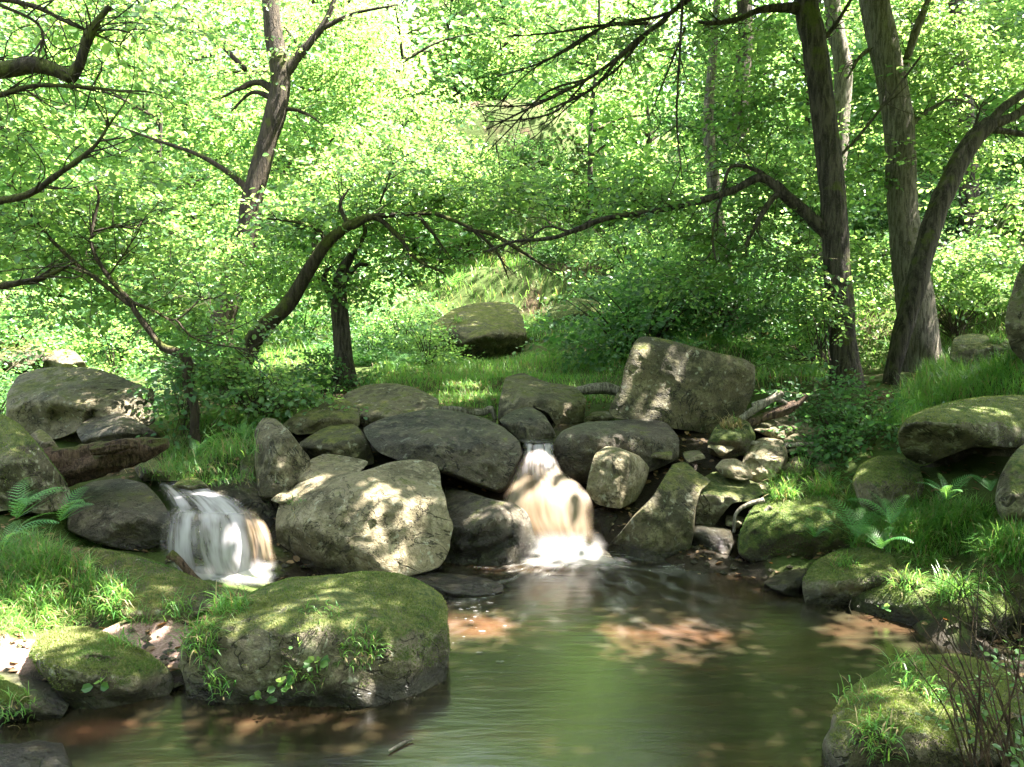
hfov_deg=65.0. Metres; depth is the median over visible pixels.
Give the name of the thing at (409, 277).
shrub
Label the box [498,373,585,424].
boulder
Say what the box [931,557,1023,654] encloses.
dry stems
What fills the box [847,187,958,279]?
shrub
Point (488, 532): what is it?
boulder
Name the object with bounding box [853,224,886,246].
shrub
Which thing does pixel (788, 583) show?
rock
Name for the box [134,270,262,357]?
shrub
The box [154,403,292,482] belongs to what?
grass
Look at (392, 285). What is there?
fern
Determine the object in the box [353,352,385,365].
fern
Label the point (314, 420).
rock
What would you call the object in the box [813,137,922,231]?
shrub
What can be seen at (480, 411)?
driftwood branch
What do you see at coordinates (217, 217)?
shrub
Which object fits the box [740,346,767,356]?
fern
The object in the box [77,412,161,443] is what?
rock
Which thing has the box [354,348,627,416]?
grass
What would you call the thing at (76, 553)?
grass tuft
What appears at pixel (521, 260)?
bush
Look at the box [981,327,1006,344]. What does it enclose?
grass tuft
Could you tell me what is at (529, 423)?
rock
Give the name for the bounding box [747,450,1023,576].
grass
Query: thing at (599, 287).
shrub
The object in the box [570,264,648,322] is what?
shrub
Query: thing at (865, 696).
grass tuft
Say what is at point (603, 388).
driftwood branch
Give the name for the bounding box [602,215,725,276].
shrub
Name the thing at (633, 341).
shrub
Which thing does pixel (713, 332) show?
fern
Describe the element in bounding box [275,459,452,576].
boulder
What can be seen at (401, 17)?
tree
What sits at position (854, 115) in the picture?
tree
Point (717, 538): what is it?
rock
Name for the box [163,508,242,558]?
boulder
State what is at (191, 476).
grass tuft
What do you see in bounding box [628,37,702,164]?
tree
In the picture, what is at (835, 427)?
bush
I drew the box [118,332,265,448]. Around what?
bush
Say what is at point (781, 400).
driftwood branch
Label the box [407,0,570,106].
tree
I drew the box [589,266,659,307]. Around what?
shrub
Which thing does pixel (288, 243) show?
shrub
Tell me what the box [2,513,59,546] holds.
fern
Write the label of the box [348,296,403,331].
shrub
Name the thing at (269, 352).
grass
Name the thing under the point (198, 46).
tree
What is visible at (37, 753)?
boulder
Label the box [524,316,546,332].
fern
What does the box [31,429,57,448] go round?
rock
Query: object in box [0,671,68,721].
boulder
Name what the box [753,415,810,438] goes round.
rock
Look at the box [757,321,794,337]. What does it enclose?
fern
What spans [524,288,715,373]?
shrub
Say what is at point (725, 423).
grass tuft
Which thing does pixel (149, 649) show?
leaf litter
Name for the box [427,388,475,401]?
grass tuft
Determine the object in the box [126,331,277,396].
shrub
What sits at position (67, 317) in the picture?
shrub
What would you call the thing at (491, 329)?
boulder
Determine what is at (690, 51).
tree
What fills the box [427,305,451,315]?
fern
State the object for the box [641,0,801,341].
tree
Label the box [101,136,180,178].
shrub
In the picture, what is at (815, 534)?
fern
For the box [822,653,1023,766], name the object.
boulder
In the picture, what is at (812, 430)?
stone
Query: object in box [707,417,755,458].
rock
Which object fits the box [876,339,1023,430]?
grass
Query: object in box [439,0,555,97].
tree
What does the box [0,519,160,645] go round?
grass
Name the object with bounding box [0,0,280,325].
tree
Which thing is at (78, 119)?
shrub
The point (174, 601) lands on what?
grass tuft
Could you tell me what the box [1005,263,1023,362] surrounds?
boulder
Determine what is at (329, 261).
shrub
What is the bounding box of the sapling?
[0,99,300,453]
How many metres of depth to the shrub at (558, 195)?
24.85 m
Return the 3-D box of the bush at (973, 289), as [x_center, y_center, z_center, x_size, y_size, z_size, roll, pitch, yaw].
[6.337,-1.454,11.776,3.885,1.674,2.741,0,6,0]
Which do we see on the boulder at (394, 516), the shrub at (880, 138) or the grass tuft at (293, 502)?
the grass tuft at (293, 502)
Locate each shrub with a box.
[0,235,59,337]
[0,269,114,344]
[0,289,106,367]
[0,290,73,375]
[0,310,97,392]
[0,355,22,409]
[0,379,7,415]
[1,295,100,363]
[38,288,180,344]
[51,304,179,357]
[56,162,124,199]
[56,228,256,343]
[58,235,138,304]
[59,315,178,380]
[65,90,137,127]
[101,129,182,190]
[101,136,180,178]
[116,264,212,304]
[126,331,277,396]
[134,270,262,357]
[144,281,265,338]
[150,160,266,227]
[162,124,243,202]
[189,253,275,294]
[198,192,238,240]
[233,301,305,349]
[236,280,388,348]
[254,192,355,270]
[255,215,324,289]
[256,228,310,256]
[292,209,377,261]
[301,138,377,213]
[305,317,420,366]
[308,326,385,361]
[309,242,457,334]
[310,242,372,284]
[318,306,395,350]
[326,243,389,281]
[333,303,470,361]
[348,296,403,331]
[364,209,457,268]
[364,313,491,369]
[366,259,428,286]
[367,205,447,242]
[367,314,477,357]
[409,148,485,195]
[423,187,531,263]
[431,156,451,179]
[437,159,522,194]
[440,136,530,181]
[458,165,517,194]
[479,125,562,164]
[493,134,583,207]
[502,170,582,213]
[512,273,764,378]
[518,241,576,265]
[522,221,592,260]
[524,186,567,213]
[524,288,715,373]
[534,278,615,316]
[536,233,583,252]
[537,218,662,306]
[541,111,654,201]
[544,182,612,233]
[556,233,595,251]
[560,227,613,254]
[566,207,787,315]
[567,282,615,311]
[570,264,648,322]
[575,290,726,365]
[576,89,644,157]
[578,138,667,221]
[589,226,648,265]
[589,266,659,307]
[594,218,661,246]
[597,200,657,232]
[599,100,663,162]
[600,203,804,316]
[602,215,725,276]
[611,174,791,261]
[627,202,683,245]
[628,173,683,221]
[639,232,872,352]
[651,186,817,299]
[661,143,805,215]
[666,200,804,244]
[677,122,819,215]
[726,129,884,225]
[730,150,887,244]
[750,253,811,302]
[753,107,802,167]
[762,274,895,348]
[764,189,879,242]
[764,236,816,306]
[774,108,937,241]
[790,249,890,303]
[809,230,962,292]
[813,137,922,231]
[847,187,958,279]
[847,188,952,246]
[853,210,947,272]
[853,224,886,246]
[860,170,1023,248]
[863,182,989,237]
[870,179,953,226]
[886,185,958,238]
[917,144,1019,201]
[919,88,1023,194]
[920,213,1006,278]
[933,232,1023,292]
[953,168,1022,217]
[980,123,1023,189]
[982,159,1023,211]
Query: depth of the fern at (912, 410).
8.47 m
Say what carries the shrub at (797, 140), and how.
on the ground at (978, 466)
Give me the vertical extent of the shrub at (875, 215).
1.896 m
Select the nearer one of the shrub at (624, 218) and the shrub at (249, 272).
the shrub at (249, 272)
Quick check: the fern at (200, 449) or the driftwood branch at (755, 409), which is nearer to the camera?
the fern at (200, 449)
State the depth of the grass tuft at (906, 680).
3.92 m
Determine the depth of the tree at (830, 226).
9.75 m
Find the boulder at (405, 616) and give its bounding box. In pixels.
[180,570,450,707]
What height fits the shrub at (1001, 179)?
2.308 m
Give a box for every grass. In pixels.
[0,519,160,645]
[46,316,349,391]
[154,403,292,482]
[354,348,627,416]
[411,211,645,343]
[651,273,1011,392]
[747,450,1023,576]
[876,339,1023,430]
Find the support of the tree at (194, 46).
on the ground at (978, 466)
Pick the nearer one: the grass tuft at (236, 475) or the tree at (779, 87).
the grass tuft at (236, 475)
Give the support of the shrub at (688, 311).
on the ground at (978, 466)
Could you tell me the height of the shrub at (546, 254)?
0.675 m
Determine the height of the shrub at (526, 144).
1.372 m
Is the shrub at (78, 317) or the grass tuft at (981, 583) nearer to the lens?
the grass tuft at (981, 583)
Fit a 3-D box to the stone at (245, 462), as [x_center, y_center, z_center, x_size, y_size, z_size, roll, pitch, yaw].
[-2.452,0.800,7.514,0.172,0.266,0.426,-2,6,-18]
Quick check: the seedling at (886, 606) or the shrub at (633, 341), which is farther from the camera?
the shrub at (633, 341)
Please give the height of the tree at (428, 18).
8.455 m
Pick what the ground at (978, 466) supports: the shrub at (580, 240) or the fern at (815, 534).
the shrub at (580, 240)
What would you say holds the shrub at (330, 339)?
on the ground at (978, 466)
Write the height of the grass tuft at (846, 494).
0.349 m
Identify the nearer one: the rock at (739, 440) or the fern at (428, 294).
the rock at (739, 440)
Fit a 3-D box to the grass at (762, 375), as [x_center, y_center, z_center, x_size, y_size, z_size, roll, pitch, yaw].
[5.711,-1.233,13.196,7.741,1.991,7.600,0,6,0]
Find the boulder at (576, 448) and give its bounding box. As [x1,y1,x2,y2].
[552,419,678,483]
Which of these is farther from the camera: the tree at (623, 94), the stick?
the tree at (623, 94)
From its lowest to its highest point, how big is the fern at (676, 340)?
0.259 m
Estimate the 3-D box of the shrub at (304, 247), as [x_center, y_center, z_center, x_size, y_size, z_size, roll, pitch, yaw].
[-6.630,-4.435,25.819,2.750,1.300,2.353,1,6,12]
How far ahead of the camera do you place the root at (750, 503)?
6.84 m
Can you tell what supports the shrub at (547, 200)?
on the ground at (978, 466)
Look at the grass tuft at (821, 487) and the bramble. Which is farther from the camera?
the grass tuft at (821, 487)
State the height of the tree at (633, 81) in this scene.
8.456 m
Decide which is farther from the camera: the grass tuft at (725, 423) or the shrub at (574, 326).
the shrub at (574, 326)
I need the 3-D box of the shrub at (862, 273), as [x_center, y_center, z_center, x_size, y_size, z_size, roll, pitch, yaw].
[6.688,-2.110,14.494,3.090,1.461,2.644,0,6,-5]
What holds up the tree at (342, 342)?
on the ground at (978, 466)
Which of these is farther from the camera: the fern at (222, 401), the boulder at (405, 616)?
the fern at (222, 401)
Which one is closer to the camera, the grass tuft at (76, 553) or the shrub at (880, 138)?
the grass tuft at (76, 553)
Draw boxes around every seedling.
[81,676,108,692]
[249,690,276,703]
[267,674,294,692]
[289,638,302,648]
[303,655,329,671]
[878,603,890,611]
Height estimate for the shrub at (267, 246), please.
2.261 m
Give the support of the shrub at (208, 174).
on the ground at (978, 466)
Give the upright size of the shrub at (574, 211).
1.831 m
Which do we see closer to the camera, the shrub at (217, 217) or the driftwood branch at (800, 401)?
the driftwood branch at (800, 401)
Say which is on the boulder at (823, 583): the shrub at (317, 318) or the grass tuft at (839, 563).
the grass tuft at (839, 563)
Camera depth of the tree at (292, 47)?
21.20 m
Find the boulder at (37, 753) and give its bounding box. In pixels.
[0,740,72,766]
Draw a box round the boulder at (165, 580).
[52,543,235,623]
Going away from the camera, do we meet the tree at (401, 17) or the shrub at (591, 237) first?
the shrub at (591, 237)
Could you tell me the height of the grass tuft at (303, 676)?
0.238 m
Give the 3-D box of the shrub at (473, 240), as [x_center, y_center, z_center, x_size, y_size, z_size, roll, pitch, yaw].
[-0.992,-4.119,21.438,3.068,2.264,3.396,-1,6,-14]
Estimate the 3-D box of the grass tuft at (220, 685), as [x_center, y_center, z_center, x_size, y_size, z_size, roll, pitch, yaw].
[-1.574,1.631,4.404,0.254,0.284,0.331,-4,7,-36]
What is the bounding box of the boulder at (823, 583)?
[802,546,897,604]
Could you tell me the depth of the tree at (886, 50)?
10.84 m
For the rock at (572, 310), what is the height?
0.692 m
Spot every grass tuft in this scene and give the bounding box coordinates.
[0,679,39,727]
[63,543,100,567]
[82,576,146,617]
[94,620,147,648]
[106,452,244,480]
[155,584,196,627]
[166,601,230,670]
[174,469,207,490]
[175,424,261,461]
[182,461,258,491]
[196,580,259,619]
[198,656,236,703]
[282,662,329,697]
[285,491,305,517]
[298,594,344,622]
[334,617,392,671]
[424,376,491,389]
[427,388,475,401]
[450,315,466,322]
[713,407,746,430]
[759,473,805,501]
[799,468,850,501]
[826,549,866,571]
[831,671,890,706]
[835,702,914,765]
[843,486,865,510]
[876,643,940,681]
[879,561,935,595]
[889,662,951,703]
[899,541,957,570]
[916,562,1003,609]
[967,560,1022,601]
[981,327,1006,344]
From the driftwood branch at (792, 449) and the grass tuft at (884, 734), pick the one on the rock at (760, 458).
the driftwood branch at (792, 449)
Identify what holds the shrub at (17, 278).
on the ground at (978, 466)
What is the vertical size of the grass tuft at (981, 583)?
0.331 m
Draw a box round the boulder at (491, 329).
[428,302,526,360]
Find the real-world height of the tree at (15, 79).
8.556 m
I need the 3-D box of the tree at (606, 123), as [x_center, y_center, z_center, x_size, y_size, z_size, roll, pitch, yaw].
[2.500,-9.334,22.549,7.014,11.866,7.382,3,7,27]
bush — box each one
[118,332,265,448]
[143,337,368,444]
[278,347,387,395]
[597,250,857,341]
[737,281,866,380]
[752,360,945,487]
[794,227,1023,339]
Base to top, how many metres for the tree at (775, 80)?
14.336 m
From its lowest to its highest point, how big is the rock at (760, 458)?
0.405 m
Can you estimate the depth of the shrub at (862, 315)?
12.53 m
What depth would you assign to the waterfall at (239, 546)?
5.97 m
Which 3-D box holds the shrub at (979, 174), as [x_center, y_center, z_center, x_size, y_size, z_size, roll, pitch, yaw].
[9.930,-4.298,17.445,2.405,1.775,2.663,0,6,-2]
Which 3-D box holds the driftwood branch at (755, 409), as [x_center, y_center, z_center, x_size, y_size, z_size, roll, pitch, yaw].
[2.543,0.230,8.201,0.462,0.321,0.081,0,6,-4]
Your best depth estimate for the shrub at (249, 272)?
22.30 m
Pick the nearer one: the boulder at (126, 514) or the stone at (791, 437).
the boulder at (126, 514)
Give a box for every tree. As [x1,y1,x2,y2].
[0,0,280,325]
[0,0,309,308]
[0,3,92,264]
[0,3,177,319]
[0,5,87,178]
[1,3,61,186]
[2,20,138,292]
[38,0,235,239]
[48,2,336,290]
[70,0,194,73]
[77,0,484,362]
[121,99,575,406]
[129,0,247,93]
[145,0,381,197]
[157,18,229,83]
[181,0,445,279]
[194,0,346,185]
[230,0,328,118]
[267,0,522,287]
[275,189,433,388]
[280,0,450,161]
[285,0,505,131]
[368,0,441,49]
[378,0,550,132]
[384,0,523,109]
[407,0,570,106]
[416,11,448,33]
[428,0,476,22]
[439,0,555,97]
[441,0,623,105]
[459,0,938,391]
[468,0,702,246]
[512,0,692,152]
[541,0,785,229]
[597,0,686,93]
[599,0,849,231]
[628,0,798,196]
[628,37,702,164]
[632,52,797,212]
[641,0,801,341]
[654,0,900,163]
[658,14,701,111]
[665,0,946,167]
[669,0,790,164]
[750,6,914,145]
[770,0,919,89]
[770,58,1023,384]
[770,68,800,89]
[777,0,1023,169]
[784,0,1007,169]
[807,0,1023,372]
[817,0,937,324]
[858,0,1023,182]
[903,0,1023,268]
[936,0,1016,72]
[939,0,1023,171]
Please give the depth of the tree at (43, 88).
21.54 m
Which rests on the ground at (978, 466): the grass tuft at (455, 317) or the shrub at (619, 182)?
the shrub at (619, 182)
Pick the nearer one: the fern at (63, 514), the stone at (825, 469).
the fern at (63, 514)
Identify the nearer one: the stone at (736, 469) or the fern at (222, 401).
the stone at (736, 469)
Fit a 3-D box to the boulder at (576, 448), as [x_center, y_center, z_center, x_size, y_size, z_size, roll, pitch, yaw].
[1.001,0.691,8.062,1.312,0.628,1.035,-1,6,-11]
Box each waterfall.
[165,485,272,579]
[506,443,611,562]
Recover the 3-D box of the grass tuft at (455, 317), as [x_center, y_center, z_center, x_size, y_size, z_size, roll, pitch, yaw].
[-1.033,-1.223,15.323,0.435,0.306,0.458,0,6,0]
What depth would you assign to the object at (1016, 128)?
17.57 m
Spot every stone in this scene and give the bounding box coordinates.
[134,459,168,480]
[172,476,208,497]
[240,454,256,481]
[271,491,291,504]
[585,411,612,421]
[651,451,671,459]
[683,450,704,462]
[708,444,733,455]
[715,459,752,480]
[725,515,743,527]
[757,419,777,427]
[757,482,768,493]
[782,433,805,447]
[783,456,809,478]
[795,475,814,482]
[804,446,824,457]
[806,425,830,443]
[812,461,834,473]
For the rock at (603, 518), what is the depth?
7.31 m
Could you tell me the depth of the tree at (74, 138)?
18.69 m
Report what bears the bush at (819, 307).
on the ground at (978, 466)
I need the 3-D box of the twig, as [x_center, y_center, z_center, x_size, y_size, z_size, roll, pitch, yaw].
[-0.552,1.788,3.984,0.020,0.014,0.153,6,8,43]
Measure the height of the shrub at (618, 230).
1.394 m
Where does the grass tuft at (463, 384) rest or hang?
on the ground at (978, 466)
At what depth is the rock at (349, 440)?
7.69 m
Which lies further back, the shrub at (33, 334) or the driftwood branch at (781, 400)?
the shrub at (33, 334)
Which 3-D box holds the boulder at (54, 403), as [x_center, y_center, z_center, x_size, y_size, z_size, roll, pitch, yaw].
[-4.758,0.215,8.969,2.013,0.765,1.544,0,6,0]
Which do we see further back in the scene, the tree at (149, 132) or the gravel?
the tree at (149, 132)
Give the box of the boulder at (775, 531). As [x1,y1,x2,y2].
[737,482,861,563]
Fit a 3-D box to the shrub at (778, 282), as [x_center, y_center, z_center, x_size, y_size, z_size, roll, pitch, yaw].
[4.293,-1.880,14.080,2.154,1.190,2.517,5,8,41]
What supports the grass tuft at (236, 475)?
on the boulder at (246, 498)
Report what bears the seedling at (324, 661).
attached to the boulder at (405, 616)
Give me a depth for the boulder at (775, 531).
6.57 m
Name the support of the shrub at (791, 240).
on the ground at (978, 466)
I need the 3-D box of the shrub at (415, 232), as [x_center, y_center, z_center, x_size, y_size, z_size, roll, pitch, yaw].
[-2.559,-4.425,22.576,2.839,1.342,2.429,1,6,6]
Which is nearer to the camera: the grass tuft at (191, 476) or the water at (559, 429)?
the grass tuft at (191, 476)
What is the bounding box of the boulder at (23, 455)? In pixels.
[0,414,69,513]
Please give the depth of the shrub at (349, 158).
25.69 m
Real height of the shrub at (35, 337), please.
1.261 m
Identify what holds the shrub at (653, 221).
on the ground at (978, 466)
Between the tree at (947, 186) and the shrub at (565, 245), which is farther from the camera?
the shrub at (565, 245)
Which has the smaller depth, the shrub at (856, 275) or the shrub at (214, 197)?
the shrub at (856, 275)
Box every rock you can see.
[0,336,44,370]
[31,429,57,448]
[42,349,85,367]
[56,433,81,442]
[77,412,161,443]
[283,399,359,434]
[296,454,367,483]
[299,424,373,465]
[343,383,438,426]
[410,572,502,598]
[499,407,555,444]
[538,410,552,420]
[546,298,604,327]
[587,506,617,534]
[691,524,732,555]
[696,472,761,524]
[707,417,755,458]
[742,437,787,482]
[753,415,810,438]
[764,568,808,595]
[908,448,1015,467]
[950,334,1015,367]
[995,444,1023,521]
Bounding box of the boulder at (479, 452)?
[363,409,521,492]
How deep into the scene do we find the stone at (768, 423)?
8.17 m
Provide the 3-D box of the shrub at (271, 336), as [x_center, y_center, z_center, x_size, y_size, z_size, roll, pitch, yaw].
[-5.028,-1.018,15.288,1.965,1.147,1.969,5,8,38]
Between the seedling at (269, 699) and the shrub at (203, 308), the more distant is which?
the shrub at (203, 308)
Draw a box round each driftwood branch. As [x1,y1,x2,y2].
[438,406,496,418]
[576,382,619,395]
[739,390,783,419]
[746,400,797,426]
[751,440,813,447]
[752,398,787,405]
[769,392,810,419]
[787,448,807,452]
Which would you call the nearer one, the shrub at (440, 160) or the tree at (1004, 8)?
the tree at (1004, 8)
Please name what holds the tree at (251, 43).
on the ground at (978, 466)
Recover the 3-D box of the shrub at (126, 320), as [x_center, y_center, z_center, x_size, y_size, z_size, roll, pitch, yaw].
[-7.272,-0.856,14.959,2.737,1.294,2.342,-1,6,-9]
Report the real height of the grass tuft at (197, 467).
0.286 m
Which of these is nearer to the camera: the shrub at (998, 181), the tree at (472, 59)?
the shrub at (998, 181)
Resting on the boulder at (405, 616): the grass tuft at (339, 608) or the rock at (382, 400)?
the grass tuft at (339, 608)
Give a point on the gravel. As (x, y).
(234, 582)
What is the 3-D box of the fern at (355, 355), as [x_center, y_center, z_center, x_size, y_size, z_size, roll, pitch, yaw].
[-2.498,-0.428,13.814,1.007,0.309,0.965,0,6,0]
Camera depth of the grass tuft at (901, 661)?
4.18 m
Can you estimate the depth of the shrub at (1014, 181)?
15.21 m
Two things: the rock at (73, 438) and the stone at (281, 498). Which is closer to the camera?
the stone at (281, 498)
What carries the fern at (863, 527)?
on the ground at (978, 466)
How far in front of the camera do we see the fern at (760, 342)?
11.84 m
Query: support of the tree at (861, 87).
on the ground at (978, 466)
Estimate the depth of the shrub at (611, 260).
17.70 m
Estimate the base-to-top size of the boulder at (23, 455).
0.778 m
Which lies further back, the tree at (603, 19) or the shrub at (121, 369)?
the tree at (603, 19)
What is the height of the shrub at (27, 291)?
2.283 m
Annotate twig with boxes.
[388,738,413,751]
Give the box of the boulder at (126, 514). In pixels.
[67,478,170,550]
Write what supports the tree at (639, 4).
on the ground at (978, 466)
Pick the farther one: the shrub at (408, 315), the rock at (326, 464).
the shrub at (408, 315)
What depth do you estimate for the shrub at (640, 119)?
37.41 m
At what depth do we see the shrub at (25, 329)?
12.28 m
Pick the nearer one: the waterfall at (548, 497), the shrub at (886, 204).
the waterfall at (548, 497)
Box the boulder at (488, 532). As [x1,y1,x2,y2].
[444,486,536,565]
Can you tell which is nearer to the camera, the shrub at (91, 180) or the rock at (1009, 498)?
the rock at (1009, 498)
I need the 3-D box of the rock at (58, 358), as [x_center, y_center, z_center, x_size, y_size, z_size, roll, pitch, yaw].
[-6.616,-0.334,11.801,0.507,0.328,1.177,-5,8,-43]
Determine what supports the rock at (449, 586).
on the ground at (978, 466)
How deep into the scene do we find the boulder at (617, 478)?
7.19 m
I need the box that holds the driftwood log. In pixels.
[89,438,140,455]
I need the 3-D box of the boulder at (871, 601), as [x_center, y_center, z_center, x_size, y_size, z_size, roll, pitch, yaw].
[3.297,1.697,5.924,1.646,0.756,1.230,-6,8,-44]
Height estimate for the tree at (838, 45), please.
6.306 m
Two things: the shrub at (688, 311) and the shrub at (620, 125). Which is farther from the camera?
the shrub at (620, 125)
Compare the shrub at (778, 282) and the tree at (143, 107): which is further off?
the tree at (143, 107)
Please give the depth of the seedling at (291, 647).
4.25 m
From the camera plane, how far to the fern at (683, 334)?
12.25 m
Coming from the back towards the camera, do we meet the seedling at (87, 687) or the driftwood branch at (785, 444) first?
the driftwood branch at (785, 444)
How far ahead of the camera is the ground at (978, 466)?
8.77 m
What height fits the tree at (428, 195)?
4.187 m
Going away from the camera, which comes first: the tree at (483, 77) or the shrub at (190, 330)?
the shrub at (190, 330)
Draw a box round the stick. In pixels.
[166,550,201,579]
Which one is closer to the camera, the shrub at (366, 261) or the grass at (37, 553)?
the grass at (37, 553)
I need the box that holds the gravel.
[2,498,1023,749]
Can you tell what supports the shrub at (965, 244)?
on the ground at (978, 466)
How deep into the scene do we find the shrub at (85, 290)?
21.77 m
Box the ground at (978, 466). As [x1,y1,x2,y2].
[0,0,1023,766]
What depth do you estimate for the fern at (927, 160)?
18.55 m
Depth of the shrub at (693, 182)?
17.45 m
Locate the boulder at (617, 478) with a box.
[586,446,648,508]
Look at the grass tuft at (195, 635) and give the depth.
4.41 m
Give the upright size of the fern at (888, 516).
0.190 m
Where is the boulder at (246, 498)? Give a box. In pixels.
[205,477,278,531]
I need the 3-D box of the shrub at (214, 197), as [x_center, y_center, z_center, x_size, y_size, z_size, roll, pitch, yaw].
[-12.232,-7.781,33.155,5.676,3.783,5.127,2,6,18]
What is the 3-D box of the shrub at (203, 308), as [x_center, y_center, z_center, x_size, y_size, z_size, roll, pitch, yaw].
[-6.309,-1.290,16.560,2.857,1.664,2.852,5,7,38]
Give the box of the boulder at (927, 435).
[897,394,1023,465]
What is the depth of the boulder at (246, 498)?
7.04 m
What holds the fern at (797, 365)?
on the ground at (978, 466)
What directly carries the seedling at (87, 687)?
attached to the boulder at (68, 661)
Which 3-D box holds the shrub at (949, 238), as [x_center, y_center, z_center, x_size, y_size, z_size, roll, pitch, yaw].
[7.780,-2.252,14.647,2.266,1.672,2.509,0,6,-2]
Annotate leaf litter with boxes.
[1,373,1023,733]
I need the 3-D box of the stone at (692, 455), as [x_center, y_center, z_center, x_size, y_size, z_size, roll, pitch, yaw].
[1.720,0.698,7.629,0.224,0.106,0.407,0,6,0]
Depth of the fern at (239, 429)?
7.58 m
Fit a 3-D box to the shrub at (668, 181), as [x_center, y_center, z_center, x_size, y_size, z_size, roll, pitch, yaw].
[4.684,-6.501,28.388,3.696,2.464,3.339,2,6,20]
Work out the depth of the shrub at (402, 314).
16.94 m
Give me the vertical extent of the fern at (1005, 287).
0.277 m
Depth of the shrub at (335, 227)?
24.39 m
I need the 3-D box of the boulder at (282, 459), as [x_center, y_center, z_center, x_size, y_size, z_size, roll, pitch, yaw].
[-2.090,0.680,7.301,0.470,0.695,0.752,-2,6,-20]
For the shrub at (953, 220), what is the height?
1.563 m
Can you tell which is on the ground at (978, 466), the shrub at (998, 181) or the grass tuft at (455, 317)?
the shrub at (998, 181)
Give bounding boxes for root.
[732,497,764,532]
[764,505,772,510]
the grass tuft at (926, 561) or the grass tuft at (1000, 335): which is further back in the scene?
the grass tuft at (1000, 335)
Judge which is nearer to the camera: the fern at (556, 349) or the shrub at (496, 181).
the fern at (556, 349)
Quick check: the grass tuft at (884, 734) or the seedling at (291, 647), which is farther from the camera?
the seedling at (291, 647)
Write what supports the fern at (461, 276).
on the ground at (978, 466)
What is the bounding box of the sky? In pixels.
[1,0,970,102]
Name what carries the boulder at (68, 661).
on the ground at (978, 466)
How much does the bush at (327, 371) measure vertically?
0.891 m
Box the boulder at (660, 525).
[605,461,709,560]
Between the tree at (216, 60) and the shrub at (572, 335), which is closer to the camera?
the shrub at (572, 335)
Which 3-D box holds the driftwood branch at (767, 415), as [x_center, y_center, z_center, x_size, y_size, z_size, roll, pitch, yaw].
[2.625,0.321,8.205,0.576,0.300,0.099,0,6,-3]
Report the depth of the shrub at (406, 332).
14.36 m
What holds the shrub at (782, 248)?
on the ground at (978, 466)
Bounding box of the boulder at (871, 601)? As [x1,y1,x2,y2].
[849,558,1023,640]
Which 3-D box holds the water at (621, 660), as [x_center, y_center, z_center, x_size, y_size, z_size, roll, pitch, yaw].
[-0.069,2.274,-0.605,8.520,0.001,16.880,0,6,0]
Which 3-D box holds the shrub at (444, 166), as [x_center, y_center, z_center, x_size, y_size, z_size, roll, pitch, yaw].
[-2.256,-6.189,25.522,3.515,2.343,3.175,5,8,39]
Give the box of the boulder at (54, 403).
[6,367,157,439]
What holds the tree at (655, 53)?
on the ground at (978, 466)
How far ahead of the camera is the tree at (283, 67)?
13.87 m
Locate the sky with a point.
(411, 10)
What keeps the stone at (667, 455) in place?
on the boulder at (576, 448)
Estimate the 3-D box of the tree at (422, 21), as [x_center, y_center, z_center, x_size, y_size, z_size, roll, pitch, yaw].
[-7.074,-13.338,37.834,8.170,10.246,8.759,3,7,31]
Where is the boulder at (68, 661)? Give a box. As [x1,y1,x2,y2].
[28,625,173,709]
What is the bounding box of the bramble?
[897,569,1023,766]
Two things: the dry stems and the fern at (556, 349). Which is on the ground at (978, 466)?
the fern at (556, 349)
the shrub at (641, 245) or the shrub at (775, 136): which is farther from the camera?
the shrub at (775, 136)
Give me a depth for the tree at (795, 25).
29.00 m
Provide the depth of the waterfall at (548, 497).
7.03 m
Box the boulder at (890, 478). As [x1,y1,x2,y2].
[852,456,923,515]
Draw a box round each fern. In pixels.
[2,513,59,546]
[8,477,68,518]
[56,486,93,520]
[189,431,235,455]
[205,387,246,407]
[218,414,266,438]
[353,350,389,363]
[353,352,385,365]
[358,348,410,365]
[373,282,409,291]
[376,352,420,369]
[384,349,436,365]
[412,290,444,299]
[423,302,448,311]
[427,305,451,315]
[440,272,471,286]
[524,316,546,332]
[533,340,582,356]
[662,331,709,339]
[663,338,712,345]
[686,323,739,341]
[708,326,772,346]
[724,331,793,355]
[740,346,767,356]
[755,358,824,373]
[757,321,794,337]
[759,321,822,345]
[793,517,835,536]
[807,495,885,536]
[844,524,912,548]
[846,492,911,522]
[871,402,922,415]
[915,473,972,499]
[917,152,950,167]
[970,475,997,490]
[987,280,1012,292]
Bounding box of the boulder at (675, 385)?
[609,336,754,432]
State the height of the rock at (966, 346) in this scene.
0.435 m
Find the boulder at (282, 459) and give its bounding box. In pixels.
[254,418,309,498]
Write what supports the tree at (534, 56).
on the ground at (978, 466)
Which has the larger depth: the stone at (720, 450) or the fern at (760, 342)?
the fern at (760, 342)
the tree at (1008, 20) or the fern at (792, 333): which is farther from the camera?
the tree at (1008, 20)
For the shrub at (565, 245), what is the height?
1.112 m
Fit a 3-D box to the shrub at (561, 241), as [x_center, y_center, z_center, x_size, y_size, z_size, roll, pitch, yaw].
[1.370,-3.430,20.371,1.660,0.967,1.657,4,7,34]
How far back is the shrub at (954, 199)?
16.46 m
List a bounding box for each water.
[0,540,1020,766]
[151,466,210,480]
[491,416,588,442]
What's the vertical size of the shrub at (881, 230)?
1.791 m
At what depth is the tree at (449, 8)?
49.63 m

